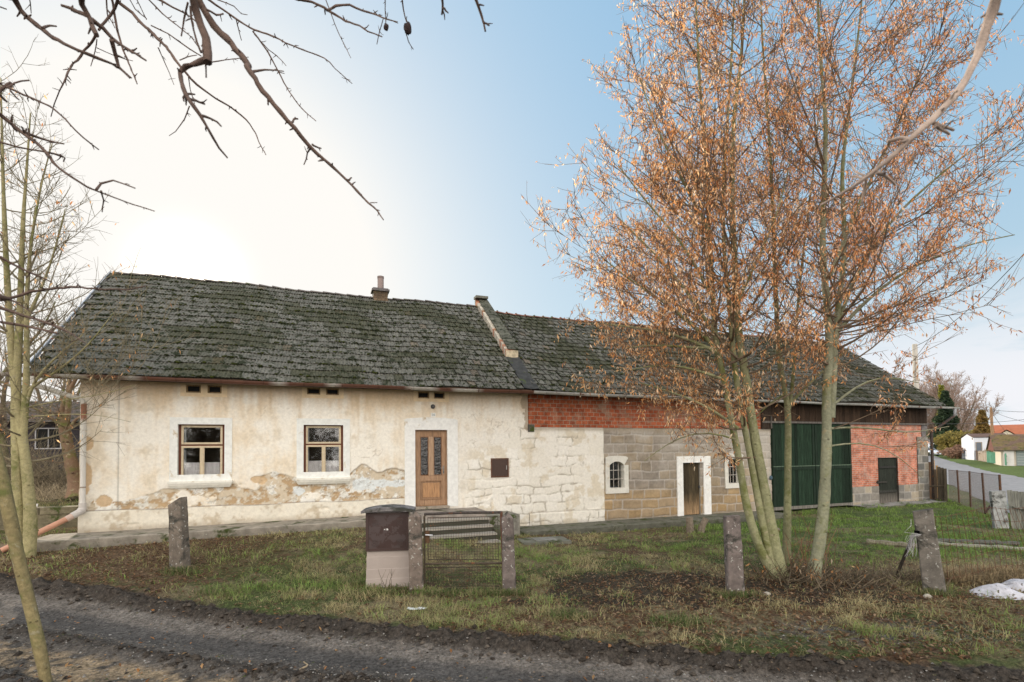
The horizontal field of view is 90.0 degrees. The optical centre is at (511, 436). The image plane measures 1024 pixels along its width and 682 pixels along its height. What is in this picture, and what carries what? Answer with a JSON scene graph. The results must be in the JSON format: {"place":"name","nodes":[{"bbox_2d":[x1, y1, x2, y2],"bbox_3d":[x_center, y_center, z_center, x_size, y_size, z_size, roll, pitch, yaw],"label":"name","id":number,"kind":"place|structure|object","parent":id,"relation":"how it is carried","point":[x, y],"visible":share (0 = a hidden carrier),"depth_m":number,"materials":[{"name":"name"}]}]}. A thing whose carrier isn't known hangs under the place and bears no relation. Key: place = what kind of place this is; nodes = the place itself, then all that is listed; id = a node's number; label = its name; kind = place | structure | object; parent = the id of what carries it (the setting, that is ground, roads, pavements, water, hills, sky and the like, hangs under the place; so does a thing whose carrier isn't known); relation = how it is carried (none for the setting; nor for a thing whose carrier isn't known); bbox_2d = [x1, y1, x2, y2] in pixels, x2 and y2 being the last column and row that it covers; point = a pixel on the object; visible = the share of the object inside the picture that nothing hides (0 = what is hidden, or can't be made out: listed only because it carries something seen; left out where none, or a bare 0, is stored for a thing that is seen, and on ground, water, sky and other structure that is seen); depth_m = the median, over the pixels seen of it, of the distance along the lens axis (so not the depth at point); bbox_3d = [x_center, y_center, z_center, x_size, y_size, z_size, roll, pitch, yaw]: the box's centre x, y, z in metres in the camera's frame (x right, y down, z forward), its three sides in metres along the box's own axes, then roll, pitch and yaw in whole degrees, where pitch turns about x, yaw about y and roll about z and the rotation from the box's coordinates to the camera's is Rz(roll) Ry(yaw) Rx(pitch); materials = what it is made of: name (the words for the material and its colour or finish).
{"place":"outdoors","nodes":[
{"label":"outdoors","id":0,"kind":"place"},
{"bbox_2d":[37,515,365,551],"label":"pavement","id":1,"kind":"structure","parent":0,"point":[58,542],"depth_m":11.47,"materials":[{"name":"concrete"}]},
{"bbox_2d":[0,454,1023,681],"bbox_3d":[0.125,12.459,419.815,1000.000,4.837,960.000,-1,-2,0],"label":"ground","id":2,"kind":"structure","parent":0,"point":[344,654],"depth_m":6.78,"materials":[{"name":"green plant"}]},
{"bbox_2d":[0,446,51,681],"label":"young tree","id":3,"kind":"object","parent":2,"relation":"on","point":[8,510],"visible":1,"depth_m":5.17,"materials":[{"name":"brown plant"}]},
{"bbox_2d":[0,234,56,407],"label":"bare tree","id":4,"kind":"object","parent":2,"relation":"on","point":[32,338],"visible":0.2,"depth_m":18.67,"materials":[{"name":"brown plant"}]},
{"bbox_2d":[0,312,58,470],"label":"bare tree","id":5,"kind":"object","parent":2,"relation":"on","point":[4,419],"visible":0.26,"depth_m":21.85,"materials":[{"name":"brown plant"}]},
{"bbox_2d":[0,505,77,529],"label":"stone wall","id":6,"kind":"structure","parent":2,"relation":"on","point":[46,515],"depth_m":13.49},
{"bbox_2d":[0,423,78,495],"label":"shrub","id":7,"kind":"object","parent":2,"relation":"on","point":[39,478],"visible":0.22,"depth_m":18.11,"materials":[{"name":"brown plant"}]},
{"bbox_2d":[0,438,78,496],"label":"shrub","id":8,"kind":"object","parent":2,"relation":"on","point":[56,472],"visible":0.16,"depth_m":18.39,"materials":[{"name":"brown plant"}]},
{"bbox_2d":[0,500,78,538],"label":"dry grass","id":9,"kind":"structure","parent":2,"relation":"on","point":[53,529],"depth_m":13.72,"materials":[{"name":"brown plant"}]},
{"bbox_2d":[0,311,79,401],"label":"bare tree","id":10,"kind":"object","parent":2,"relation":"on","point":[39,398],"visible":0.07,"depth_m":26.89,"materials":[{"name":"brown plant"}]},
{"bbox_2d":[6,401,79,477],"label":"garden shed","id":11,"kind":"structure","parent":2,"relation":"on","point":[46,430],"depth_m":24.09,"materials":[{"name":"brown wood"}]},
{"bbox_2d":[35,428,61,448],"bbox_3d":[-21.780,0.100,24.053,1.100,1.000,0.040,0,-2,-10],"label":"window","id":12,"kind":"structure","parent":11,"relation":"in","point":[41,432],"depth_m":24.04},
{"bbox_2d":[29,315,80,497],"bbox_3d":[-14.019,-0.916,15.824,2.258,5.651,2.096,-2,-2,42],"label":"fruit tree","id":13,"kind":"object","parent":2,"relation":"on","point":[71,463],"visible":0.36,"depth_m":15.88,"materials":[{"name":"brown plant"}]},
{"bbox_2d":[35,479,77,501],"bbox_3d":[-14.844,1.709,16.637,6.472,0.732,2.812,-1,-2,0],"label":"shrub","id":14,"kind":"object","parent":2,"relation":"on","point":[47,494],"visible":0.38,"depth_m":16.38,"materials":[{"name":"brown plant"}]},
{"bbox_2d":[0,37,203,557],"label":"linden tree","id":15,"kind":"object","parent":2,"relation":"on","point":[22,482],"visible":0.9,"depth_m":9.87,"materials":[{"name":"brown plant"}]},
{"bbox_2d":[168,497,190,568],"bbox_3d":[-6.002,1.792,9.242,0.355,1.395,0.202,-1,-2,12],"label":"fence post","id":16,"kind":"object","parent":2,"relation":"on","point":[179,549],"visible":0.86,"depth_m":9.16,"materials":[{"name":"concrete"}]},
{"bbox_2d":[0,0,492,342],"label":"fruit tree","id":17,"kind":"object","parent":2,"relation":"on","point":[205,59],"visible":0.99,"depth_m":1.78,"materials":[{"name":"brown plant"}]},
{"bbox_2d":[384,22,388,30],"bbox_3d":[-0.541,-1.766,2.200,0.022,0.045,0.023,0,-2,-17],"label":"dried fruit","id":18,"kind":"object","parent":17,"relation":"hanging from","point":[386,26],"visible":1,"depth_m":2.19,"materials":[{"name":"brown plant"}]},
{"bbox_2d":[404,16,411,35],"bbox_3d":[-0.408,-1.605,2.001,0.029,0.073,0.032,-1,-2,0],"label":"dried fruit","id":19,"kind":"object","parent":17,"relation":"hanging from","point":[407,28],"visible":1,"depth_m":1.99,"materials":[{"name":"brown plant"}]},
{"bbox_2d":[0,271,537,552],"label":"farmhouse","id":20,"kind":"object","parent":2,"relation":"on","point":[259,403],"visible":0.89,"depth_m":13.61,"materials":[{"name":"paint"}]},
{"bbox_2d":[167,417,232,488],"bbox_3d":[-7.510,0.391,12.406,1.350,1.685,0.379,0,-2,-21],"label":"window","id":21,"kind":"structure","parent":20,"relation":"in","point":[203,474],"depth_m":12.37,"materials":[{"name":"paint"}]},
{"bbox_2d":[180,383,226,396],"bbox_3d":[-7.477,-1.109,12.451,0.990,0.305,0.134,0,-2,-21],"label":"attic window","id":22,"kind":"structure","parent":20,"relation":"in","point":[203,390],"depth_m":12.39,"materials":[{"name":"beige paint"}]},
{"bbox_2d":[295,418,350,484],"bbox_3d":[-4.925,0.389,13.388,1.340,1.695,0.379,0,-2,-21],"label":"window","id":23,"kind":"structure","parent":20,"relation":"in","point":[337,471],"depth_m":13.36,"materials":[{"name":"paint"}]},
{"bbox_2d":[302,387,343,398],"bbox_3d":[-4.948,-1.126,13.412,1.020,0.265,0.134,0,-2,-21],"label":"attic window","id":24,"kind":"structure","parent":20,"relation":"in","point":[306,392],"depth_m":13.35,"materials":[{"name":"beige paint"}]},
{"bbox_2d":[415,430,446,506],"bbox_3d":[-2.272,0.884,14.369,0.904,2.124,0.139,0,-2,-21],"label":"door","id":25,"kind":"structure","parent":20,"relation":"in","point":[430,445],"depth_m":14.37,"materials":[{"name":"brown wood"}]},
{"bbox_2d":[413,391,448,401],"bbox_3d":[-2.285,-1.112,14.423,1.000,0.285,0.134,0,-2,-21],"label":"attic window","id":26,"kind":"structure","parent":20,"relation":"in","point":[429,396],"depth_m":14.36,"materials":[{"name":"beige paint"}]},
{"bbox_2d":[378,570,392,591],"bbox_3d":[-1.983,2.323,8.296,0.248,0.437,0.286,-1,-2,19],"label":"shrub","id":27,"kind":"object","parent":2,"relation":"on","point":[386,581],"visible":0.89,"depth_m":8.23,"materials":[{"name":"green plant"}]},
{"bbox_2d":[361,504,415,586],"bbox_3d":[-2.080,1.894,8.684,0.855,1.430,0.525,0,-2,-7],"label":"meter box","id":28,"kind":"object","parent":2,"relation":"on","point":[387,543],"visible":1,"depth_m":8.52,"materials":[{"name":"paint"}]},
{"bbox_2d":[369,515,405,548],"bbox_3d":[-2.074,1.587,8.531,0.613,0.543,0.027,0,-2,-7],"label":"cabinet door","id":29,"kind":"structure","parent":28,"relation":"in","point":[385,531],"depth_m":8.52,"materials":[{"name":"brown metal"}]},
{"bbox_2d":[408,510,423,591],"bbox_3d":[-1.565,1.914,8.374,0.247,1.420,0.174,0,-2,-8],"label":"fence post","id":30,"kind":"object","parent":2,"relation":"on","point":[416,577],"visible":0.88,"depth_m":8.30,"materials":[{"name":"concrete"}]},
{"bbox_2d":[409,507,519,542],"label":"stone steps","id":31,"kind":"structure","parent":2,"relation":"on","point":[472,519],"depth_m":13.12,"materials":[{"name":"concrete"}]},
{"bbox_2d":[0,576,940,681],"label":"fallen leaves","id":32,"kind":"object","parent":2,"relation":"on","point":[245,670],"visible":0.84,"depth_m":5.64,"materials":[{"name":"brown plant"}]},
{"bbox_2d":[501,511,515,590],"bbox_3d":[-0.053,1.919,8.266,0.230,1.420,0.173,0,-2,-4],"label":"fence post","id":33,"kind":"object","parent":2,"relation":"on","point":[508,565],"visible":0.87,"depth_m":8.19,"materials":[{"name":"concrete"}]},
{"bbox_2d":[423,511,502,589],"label":"garden gate","id":34,"kind":"structure","parent":33,"relation":"attached to","point":[426,536],"depth_m":8.35,"materials":[{"name":"metal"}]},
{"bbox_2d":[0,496,1023,656],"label":"grass","id":35,"kind":"structure","parent":2,"relation":"on","point":[870,627],"depth_m":9.15,"materials":[{"name":"green plant"}]},
{"bbox_2d":[0,526,1023,661],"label":"fallen leaves","id":36,"kind":"object","parent":2,"relation":"on","point":[865,640],"visible":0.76,"depth_m":7.49,"materials":[{"name":"brown plant"}]},
{"bbox_2d":[0,579,1023,681],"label":"mud clods","id":37,"kind":"object","parent":2,"relation":"on","point":[531,637],"visible":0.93,"depth_m":5.62,"materials":[{"name":"soil"}]},
{"bbox_2d":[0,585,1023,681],"bbox_3d":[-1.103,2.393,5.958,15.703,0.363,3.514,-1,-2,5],"label":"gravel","id":38,"kind":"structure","parent":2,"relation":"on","point":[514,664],"depth_m":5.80,"materials":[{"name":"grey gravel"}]},
{"bbox_2d":[516,536,571,544],"bbox_3d":[0.795,2.669,12.994,1.240,0.138,0.760,0,-2,-14],"label":"manhole cover","id":39,"kind":"object","parent":2,"relation":"on","point":[540,540],"visible":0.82,"depth_m":12.82,"materials":[{"name":"concrete"}]},
{"bbox_2d":[156,564,971,629],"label":"grass tufts","id":40,"kind":"object","parent":2,"relation":"on","point":[515,591],"visible":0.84,"depth_m":7.96,"materials":[{"name":"plant"}]},
{"bbox_2d":[675,517,702,532],"bbox_3d":[5.172,2.532,14.737,1.002,0.536,0.609,0,-2,-28],"label":"shrub","id":41,"kind":"object","parent":2,"relation":"on","point":[692,527],"visible":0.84,"depth_m":14.63,"materials":[{"name":"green plant"}]},
{"bbox_2d":[686,517,708,532],"bbox_3d":[5.322,2.580,14.692,0.657,0.543,0.242,-1,-2,0],"label":"tree stump","id":42,"kind":"object","parent":2,"relation":"on","point":[702,524],"visible":0.66,"depth_m":14.62,"materials":[{"name":"brown wood"}]},
{"bbox_2d":[521,0,892,580],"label":"linden tree","id":43,"kind":"object","parent":2,"relation":"on","point":[702,177],"visible":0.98,"depth_m":8.73,"materials":[{"name":"orange plant"}]},
{"bbox_2d":[495,310,959,525],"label":"barn","id":44,"kind":"structure","parent":2,"relation":"on","point":[589,454],"depth_m":17.91,"materials":[{"name":"tile"}]},
{"bbox_2d":[605,456,628,493],"bbox_3d":[3.326,1.228,16.531,0.850,1.200,0.290,0,-2,-21],"label":"barred window","id":45,"kind":"structure","parent":44,"relation":"in","point":[621,460],"depth_m":16.45,"materials":[{"name":"paint"}]},
{"bbox_2d":[683,463,699,514],"bbox_3d":[6.120,1.789,17.518,0.780,1.780,0.070,0,-2,-21],"label":"door","id":46,"kind":"structure","parent":44,"relation":"in","point":[691,486],"depth_m":17.53,"materials":[{"name":"brown wood"}]},
{"bbox_2d":[724,453,743,488],"bbox_3d":[7.832,1.218,18.242,0.850,1.230,0.290,0,-2,-21],"label":"barred window","id":47,"kind":"structure","parent":44,"relation":"in","point":[730,473],"depth_m":18.11,"materials":[{"name":"paint"}]},
{"bbox_2d":[876,458,897,502],"bbox_3d":[15.369,1.850,20.980,1.330,1.940,0.140,0,-2,-21],"label":"side door","id":48,"kind":"structure","parent":44,"relation":"in","point":[887,467],"depth_m":21.03,"materials":[{"name":"brown wood"}]},
{"bbox_2d":[723,515,744,593],"bbox_3d":[3.487,1.915,8.038,0.269,1.350,0.194,-1,-2,6],"label":"fence post","id":49,"kind":"object","parent":2,"relation":"on","point":[733,565],"visible":0.89,"depth_m":7.96,"materials":[{"name":"concrete"}]},
{"bbox_2d":[715,548,876,589],"bbox_3d":[4.930,2.247,8.863,2.684,0.686,1.595,-1,-2,19],"label":"shrub","id":50,"kind":"object","parent":2,"relation":"on","point":[798,574],"visible":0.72,"depth_m":8.63,"materials":[{"name":"brown plant"}]},
{"bbox_2d":[690,0,915,563],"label":"linden tree","id":51,"kind":"object","parent":2,"relation":"on","point":[787,523],"visible":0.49,"depth_m":9.50,"materials":[{"name":"brown plant"}]},
{"bbox_2d":[779,513,854,572],"bbox_3d":[5.283,1.863,9.223,1.212,1.281,1.069,-1,-2,0],"label":"shrub","id":52,"kind":"object","parent":2,"relation":"on","point":[801,540],"visible":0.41,"depth_m":9.22,"materials":[{"name":"brown plant"}]},
{"bbox_2d":[698,0,1023,581],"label":"linden tree","id":53,"kind":"object","parent":2,"relation":"on","point":[841,253],"visible":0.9,"depth_m":8.53,"materials":[{"name":"orange plant"}]},
{"bbox_2d":[753,554,1016,596],"bbox_3d":[6.231,2.252,8.598,4.451,0.481,1.829,-1,-2,13],"label":"shrub","id":54,"kind":"object","parent":2,"relation":"on","point":[884,577],"visible":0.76,"depth_m":8.50,"materials":[{"name":"brown plant"}]},
{"bbox_2d":[866,539,916,548],"bbox_3d":[8.699,2.461,11.648,1.049,0.181,0.188,-2,-2,44],"label":"log","id":55,"kind":"object","parent":2,"relation":"on","point":[893,543],"visible":0.59,"depth_m":11.67,"materials":[{"name":"brown wood"}]},
{"bbox_2d":[896,535,913,574],"bbox_3d":[6.901,2.106,9.000,0.364,0.784,0.052,-1,-2,5],"label":"stick","id":56,"kind":"object","parent":2,"relation":"on","point":[903,558],"visible":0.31,"depth_m":8.98,"materials":[{"name":"grey wood"}]},
{"bbox_2d":[912,344,918,390],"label":"utility pole","id":57,"kind":"object","parent":2,"relation":"on","point":[915,353],"visible":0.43,"depth_m":40.04,"materials":[{"name":"grey concrete"}]},
{"bbox_2d":[916,255,1022,345],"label":"power line","id":58,"kind":"object","parent":57,"relation":"attached to","point":[977,301],"visible":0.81,"depth_m":27.84,"materials":[{"name":"paint"}]},
{"bbox_2d":[913,508,945,592],"bbox_3d":[6.623,1.851,8.116,0.396,1.400,0.317,-2,-2,38],"label":"fence post","id":59,"kind":"object","parent":2,"relation":"on","point":[931,568],"visible":0.89,"depth_m":8.05,"materials":[{"name":"concrete"}]},
{"bbox_2d":[905,526,920,556],"bbox_3d":[6.307,1.617,8.083,0.205,0.608,0.141,-1,-2,0],"label":"twine","id":60,"kind":"object","parent":59,"relation":"attached to","point":[912,538],"visible":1,"depth_m":8.09,"materials":[{"name":"grey fabric"}]},
{"bbox_2d":[935,507,1023,580],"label":"wire fence","id":61,"kind":"object","parent":59,"relation":"attached to","point":[952,561],"visible":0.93,"depth_m":8.59,"materials":[{"name":"metal"}]},
{"bbox_2d":[892,359,971,449],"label":"bare tree","id":62,"kind":"object","parent":2,"relation":"on","point":[935,392],"visible":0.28,"depth_m":98.58,"materials":[{"name":"brown plant"}]},
{"bbox_2d":[928,460,947,501],"bbox_3d":[18.142,1.883,21.897,0.583,1.703,1.407,-2,-2,35],"label":"board fence","id":63,"kind":"object","parent":2,"relation":"on","point":[940,483],"visible":0.84,"depth_m":21.50,"materials":[{"name":"brown wood"}]},
{"bbox_2d":[911,372,968,423],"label":"bare tree","id":64,"kind":"object","parent":2,"relation":"on","point":[924,388],"visible":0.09,"depth_m":108.67,"materials":[{"name":"brown plant"}]},
{"bbox_2d":[936,384,944,414],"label":"ivy tree","id":65,"kind":"object","parent":2,"relation":"on","point":[941,388],"visible":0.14,"depth_m":96.39,"materials":[{"name":"green plant"}]},
{"bbox_2d":[928,390,963,454],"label":"conifer","id":66,"kind":"object","parent":2,"relation":"on","point":[943,415],"visible":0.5,"depth_m":91.58,"materials":[{"name":"green plant"}]},
{"bbox_2d":[936,444,965,458],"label":"shrub","id":67,"kind":"object","parent":2,"relation":"on","point":[956,451],"visible":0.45,"depth_m":75.65,"materials":[{"name":"brown plant"}]},
{"bbox_2d":[881,561,1023,585],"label":"dry grass","id":68,"kind":"structure","parent":2,"relation":"on","point":[997,574],"depth_m":8.62,"materials":[{"name":"brown plant"}]},
{"bbox_2d":[923,372,988,433],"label":"bare tree","id":69,"kind":"object","parent":2,"relation":"on","point":[968,412],"visible":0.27,"depth_m":105.57,"materials":[{"name":"brown plant"}]},
{"bbox_2d":[933,430,982,457],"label":"shrub","id":70,"kind":"object","parent":2,"relation":"on","point":[942,441],"visible":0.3,"depth_m":79.99,"materials":[{"name":"green plant"}]},
{"bbox_2d":[948,470,1001,514],"bbox_3d":[16.682,2.014,18.505,0.569,1.515,7.127,-2,-2,34],"label":"fence","id":71,"kind":"object","parent":2,"relation":"on","point":[970,496],"visible":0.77,"depth_m":18.75,"materials":[{"name":"metal"}]},
{"bbox_2d":[972,429,980,433],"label":"shrub","id":72,"kind":"object","parent":2,"relation":"on","point":[975,431],"visible":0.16,"depth_m":75.94,"materials":[{"name":"green plant"}]},
{"bbox_2d":[938,538,1019,545],"bbox_3d":[10.750,2.452,11.849,1.555,0.151,0.147,-1,-2,19],"label":"log","id":73,"kind":"object","parent":2,"relation":"on","point":[987,542],"visible":0.58,"depth_m":11.77,"materials":[{"name":"brown wood"}]},
{"bbox_2d":[955,392,1003,431],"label":"bare tree","id":74,"kind":"object","parent":2,"relation":"on","point":[978,407],"visible":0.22,"depth_m":122.38,"materials":[{"name":"brown plant"}]},
{"bbox_2d":[938,541,1023,550],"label":"log","id":75,"kind":"object","parent":2,"relation":"on","point":[982,545],"visible":0.6,"depth_m":11.29,"materials":[{"name":"brown wood"}]},
{"bbox_2d":[960,433,1003,459],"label":"white house","id":76,"kind":"structure","parent":2,"relation":"on","point":[971,444],"depth_m":71.39,"materials":[{"name":"paint"}]},
{"bbox_2d":[975,442,981,450],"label":"window","id":77,"kind":"structure","parent":76,"relation":"in","point":[978,444],"depth_m":70.62,"materials":[{"name":"glass"}]},
{"bbox_2d":[978,449,986,461],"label":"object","id":78,"kind":"object","parent":2,"relation":"on","point":[982,455],"visible":0.93,"depth_m":65.56,"materials":[{"name":"beige wood"}]},
{"bbox_2d":[973,409,994,432],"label":"conifer","id":79,"kind":"object","parent":2,"relation":"on","point":[981,420],"visible":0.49,"depth_m":79.77,"materials":[{"name":"green plant"}]},
{"bbox_2d":[990,407,993,451],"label":"utility pole","id":80,"kind":"object","parent":2,"relation":"on","point":[991,420],"visible":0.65,"depth_m":62.07,"materials":[{"name":"brown wood"}]},
{"bbox_2d":[969,583,1023,599],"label":"snow heap","id":81,"kind":"object","parent":2,"relation":"on","point":[1003,590],"visible":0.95,"depth_m":7.73,"materials":[{"name":"white snow"}]},
{"bbox_2d":[986,451,1006,464],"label":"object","id":82,"kind":"object","parent":2,"relation":"on","point":[991,457],"visible":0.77,"depth_m":60.78,"materials":[{"name":"green wood"}]},
{"bbox_2d":[989,490,1008,528],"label":"concrete slab","id":83,"kind":"structure","parent":2,"relation":"on","point":[997,499],"depth_m":14.16,"materials":[{"name":"grey concrete"}]},
{"bbox_2d":[974,424,1023,433],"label":"red roofed house","id":84,"kind":"structure","parent":2,"relation":"on","point":[1014,429],"depth_m":93.11,"materials":[{"name":"tile"}]},
{"bbox_2d":[986,434,1023,465],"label":"garage","id":85,"kind":"structure","parent":2,"relation":"on","point":[1011,446],"depth_m":56.01,"materials":[{"name":"paint"}]},
{"bbox_2d":[1016,451,1023,465],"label":"garage door","id":86,"kind":"structure","parent":85,"relation":"in","point":[1019,454],"depth_m":55.08,"materials":[{"name":"paint"}]},
{"bbox_2d":[1001,579,1023,591],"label":"snow heap","id":87,"kind":"object","parent":2,"relation":"on","point":[1018,584],"visible":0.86,"depth_m":8.10,"materials":[{"name":"white snow"}]},
{"bbox_2d":[1007,490,1023,528],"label":"board fence","id":88,"kind":"object","parent":2,"relation":"on","point":[1015,500],"visible":0.79,"depth_m":14.01,"materials":[{"name":"grey wood"}]},
{"bbox_2d":[0,0,1023,446],"label":"sky","id":89,"kind":"structure","parent":0,"point":[447,133],"materials":[{"name":"blue"}]},
{"bbox_2d":[520,511,782,534],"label":"pavement","id":90,"kind":"structure","parent":0,"point":[607,526],"depth_m":15.58,"materials":[{"name":"concrete"}]},
{"bbox_2d":[845,499,945,508],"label":"pavement","id":91,"kind":"structure","parent":0,"point":[897,503],"depth_m":20.43,"materials":[{"name":"concrete"}]},
{"bbox_2d":[820,0,1003,205],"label":"branch","id":92,"kind":"object","parent":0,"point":[989,16],"visible":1,"depth_m":1.06,"materials":[{"name":"brown plant"}]},
{"bbox_2d":[928,455,1023,512],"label":"road","id":93,"kind":"structure","parent":0,"point":[1012,482],"depth_m":35.42,"materials":[{"name":"grey asphalt"}]},
{"bbox_2d":[928,447,940,455],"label":"parked car","id":94,"kind":"object","parent":93,"relation":"on","point":[935,451],"visible":0.27,"depth_m":88.52,"materials":[{"name":"paint"}]}
]}

